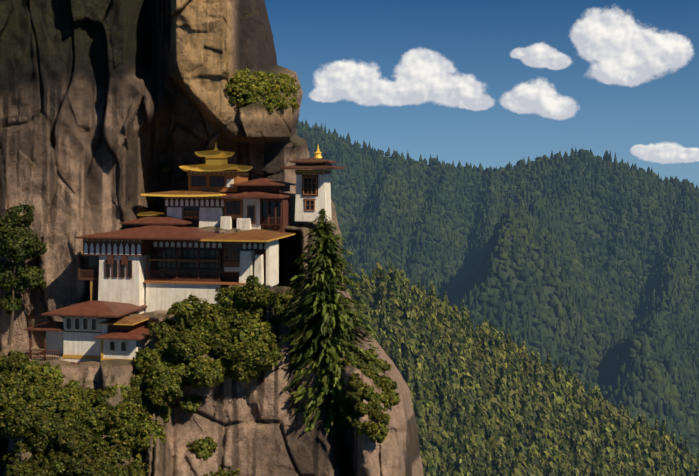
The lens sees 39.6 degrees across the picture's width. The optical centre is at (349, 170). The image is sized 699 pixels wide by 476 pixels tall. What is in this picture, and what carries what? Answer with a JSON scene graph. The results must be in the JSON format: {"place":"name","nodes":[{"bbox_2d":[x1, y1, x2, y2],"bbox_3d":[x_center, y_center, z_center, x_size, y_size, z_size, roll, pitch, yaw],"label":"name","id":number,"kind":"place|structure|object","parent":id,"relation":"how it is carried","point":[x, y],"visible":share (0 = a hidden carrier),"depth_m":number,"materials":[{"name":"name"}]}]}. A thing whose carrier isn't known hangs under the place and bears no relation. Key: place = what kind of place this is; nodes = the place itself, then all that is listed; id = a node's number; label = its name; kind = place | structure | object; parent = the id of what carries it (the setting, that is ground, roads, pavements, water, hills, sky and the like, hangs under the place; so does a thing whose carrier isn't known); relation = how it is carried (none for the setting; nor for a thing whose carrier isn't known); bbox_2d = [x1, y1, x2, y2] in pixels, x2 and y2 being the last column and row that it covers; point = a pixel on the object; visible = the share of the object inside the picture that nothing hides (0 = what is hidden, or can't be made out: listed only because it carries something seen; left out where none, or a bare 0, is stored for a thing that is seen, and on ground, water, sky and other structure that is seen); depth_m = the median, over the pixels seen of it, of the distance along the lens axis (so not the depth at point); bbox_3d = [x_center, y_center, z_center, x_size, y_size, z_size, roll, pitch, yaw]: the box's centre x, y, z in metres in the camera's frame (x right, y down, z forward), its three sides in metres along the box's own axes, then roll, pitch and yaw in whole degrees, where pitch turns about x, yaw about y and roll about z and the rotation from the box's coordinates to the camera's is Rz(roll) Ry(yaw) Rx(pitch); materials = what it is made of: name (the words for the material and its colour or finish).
{"place":"outdoors","nodes":[
{"label":"outdoors","id":0,"kind":"place"},
{"bbox_2d":[0,0,423,475],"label":"cliff rock","id":1,"kind":"object","parent":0,"point":[108,108],"visible":0.6,"depth_m":120.17,"materials":[{"name":"brown stone"}]},
{"bbox_2d":[0,203,46,344],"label":"tree","id":2,"kind":"object","parent":1,"relation":"on","point":[26,244],"depth_m":115.07,"materials":[{"name":"green plant"}]},
{"bbox_2d":[24,300,153,363],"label":"monastery building","id":3,"kind":"structure","parent":1,"relation":"on","point":[87,331],"depth_m":107.73,"materials":[{"name":"paint"}]},
{"bbox_2d":[146,310,167,350],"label":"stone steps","id":4,"kind":"structure","parent":1,"relation":"on","point":[151,342],"depth_m":108.43,"materials":[{"name":"beige stone"}]},
{"bbox_2d":[75,214,295,313],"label":"monastery building","id":5,"kind":"structure","parent":1,"relation":"on","point":[159,262],"depth_m":113.02,"materials":[{"name":"white paint"}]},
{"bbox_2d":[137,145,295,232],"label":"temple","id":6,"kind":"structure","parent":5,"relation":"on","point":[214,194],"depth_m":120.32,"materials":[{"name":"paint"}]},
{"bbox_2d":[0,164,399,475],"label":"bushes","id":7,"kind":"object","parent":1,"relation":"on","point":[50,418],"depth_m":98.29,"materials":[{"name":"green plant"}]},
{"bbox_2d":[224,68,299,113],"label":"bush","id":8,"kind":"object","parent":1,"relation":"on","point":[241,78],"visible":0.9,"depth_m":118.96,"materials":[{"name":"green plant"}]},
{"bbox_2d":[280,145,344,221],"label":"tower","id":9,"kind":"structure","parent":1,"relation":"on","point":[313,193],"depth_m":120.28,"materials":[{"name":"white paint"}]},
{"bbox_2d":[279,208,383,436],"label":"conifer","id":10,"kind":"object","parent":1,"relation":"on","point":[329,347],"depth_m":101.95,"materials":[{"name":"green plant"}]},
{"bbox_2d":[265,0,698,187],"label":"sky","id":11,"kind":"structure","parent":0,"point":[493,83],"materials":[{"name":"blue"}]},
{"bbox_2d":[296,127,698,475],"bbox_3d":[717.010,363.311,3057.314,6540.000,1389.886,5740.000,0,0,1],"label":"terrain","id":12,"kind":"structure","parent":0,"point":[548,289],"depth_m":1689.32,"materials":[{"name":"green plant"}]},
{"bbox_2d":[296,120,698,455],"bbox_3d":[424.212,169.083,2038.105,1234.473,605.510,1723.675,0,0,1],"label":"forest trees","id":13,"kind":"object","parent":12,"relation":"on","point":[653,319],"visible":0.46,"depth_m":1953.89,"materials":[{"name":"green plant"}]},
{"bbox_2d":[349,258,698,475],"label":"forest trees","id":14,"kind":"object","parent":12,"relation":"on","point":[438,436],"visible":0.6,"depth_m":600.37,"materials":[{"name":"green plant"}]},
{"bbox_2d":[351,264,698,475],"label":"forested hillside","id":15,"kind":"structure","parent":12,"relation":"on","point":[520,426],"depth_m":599.92,"materials":[{"name":"green plant"}]}
]}

